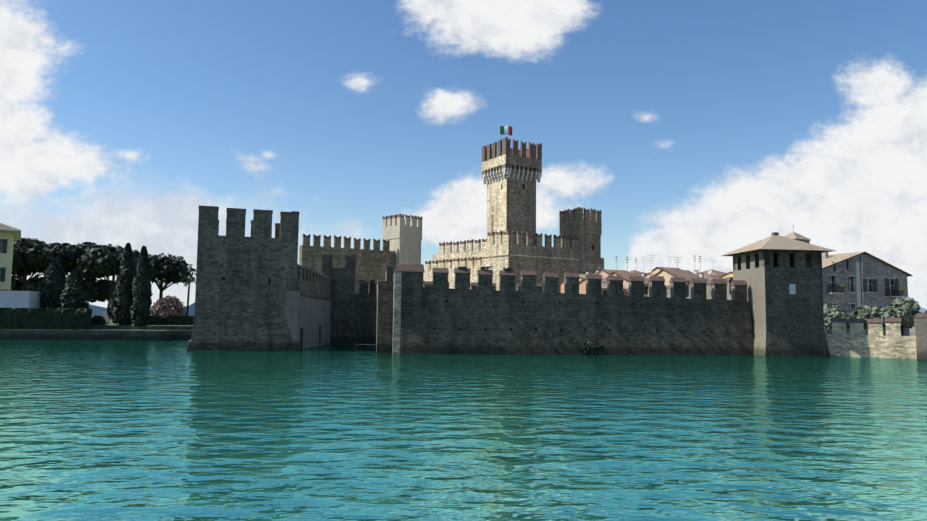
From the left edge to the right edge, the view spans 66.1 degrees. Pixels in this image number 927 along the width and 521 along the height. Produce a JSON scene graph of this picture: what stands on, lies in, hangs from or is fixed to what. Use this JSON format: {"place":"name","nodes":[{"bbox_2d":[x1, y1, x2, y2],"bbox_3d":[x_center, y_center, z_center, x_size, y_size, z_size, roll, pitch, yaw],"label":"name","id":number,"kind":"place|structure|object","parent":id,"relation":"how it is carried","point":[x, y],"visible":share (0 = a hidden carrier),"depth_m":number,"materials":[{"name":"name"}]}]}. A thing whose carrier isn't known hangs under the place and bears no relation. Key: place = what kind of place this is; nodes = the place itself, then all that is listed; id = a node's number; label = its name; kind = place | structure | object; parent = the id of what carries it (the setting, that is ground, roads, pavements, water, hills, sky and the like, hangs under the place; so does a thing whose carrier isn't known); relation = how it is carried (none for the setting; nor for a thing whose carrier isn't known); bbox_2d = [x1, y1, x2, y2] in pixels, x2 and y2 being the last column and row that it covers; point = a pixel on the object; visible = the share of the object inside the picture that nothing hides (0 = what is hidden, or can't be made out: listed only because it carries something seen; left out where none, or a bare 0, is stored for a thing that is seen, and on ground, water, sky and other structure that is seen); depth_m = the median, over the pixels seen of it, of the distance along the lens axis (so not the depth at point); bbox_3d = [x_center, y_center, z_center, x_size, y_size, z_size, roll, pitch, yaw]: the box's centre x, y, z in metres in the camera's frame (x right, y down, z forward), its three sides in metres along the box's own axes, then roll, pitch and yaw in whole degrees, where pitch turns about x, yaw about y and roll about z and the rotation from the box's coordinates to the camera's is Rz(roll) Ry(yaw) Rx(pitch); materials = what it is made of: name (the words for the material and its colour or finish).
{"place":"outdoors","nodes":[
{"label":"outdoors","id":0,"kind":"place"},
{"bbox_2d":[0,319,914,340],"bbox_3d":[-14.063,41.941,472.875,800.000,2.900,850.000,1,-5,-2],"label":"shore terrain","id":1,"kind":"structure","parent":0,"point":[110,330],"depth_m":96.04,"materials":[{"name":"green plant"}]},
{"bbox_2d":[0,291,369,350],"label":"quay pavilion","id":2,"kind":"structure","parent":1,"relation":"on","point":[20,299],"depth_m":99.08,"materials":[{"name":"concrete"}]},
{"bbox_2d":[0,223,912,335],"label":"town houses","id":3,"kind":"structure","parent":1,"relation":"on","point":[853,281],"depth_m":98.23,"materials":[{"name":"paint"}]},
{"bbox_2d":[0,238,926,354],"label":"shore trees","id":4,"kind":"object","parent":1,"relation":"on","point":[126,294],"visible":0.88,"depth_m":103.50,"materials":[{"name":"green plant"}]},
{"bbox_2d":[0,340,926,520],"bbox_3d":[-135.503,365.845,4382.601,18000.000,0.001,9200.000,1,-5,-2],"label":"lake water","id":5,"kind":"structure","parent":0,"point":[131,430],"depth_m":20.01,"materials":[{"name":"teal liquid"}]},
{"bbox_2d":[186,137,926,358],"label":"castle","id":6,"kind":"structure","parent":5,"relation":"in","point":[260,288],"depth_m":71.12,"materials":[{"name":"stone"}]},
{"bbox_2d":[500,126,511,135],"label":"italian flag","id":7,"kind":"object","parent":6,"relation":"on","point":[505,130],"visible":0.98,"depth_m":170.76,"materials":[{"name":"multicoloured fabric"}]},
{"bbox_2d":[0,0,926,308],"label":"sky","id":8,"kind":"structure","parent":0,"point":[707,129],"materials":[{"name":"blue"}]},
{"bbox_2d":[88,302,926,315],"bbox_3d":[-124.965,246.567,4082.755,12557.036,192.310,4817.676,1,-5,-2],"label":"distant hills","id":9,"kind":"structure","parent":0,"point":[191,312],"depth_m":5787.49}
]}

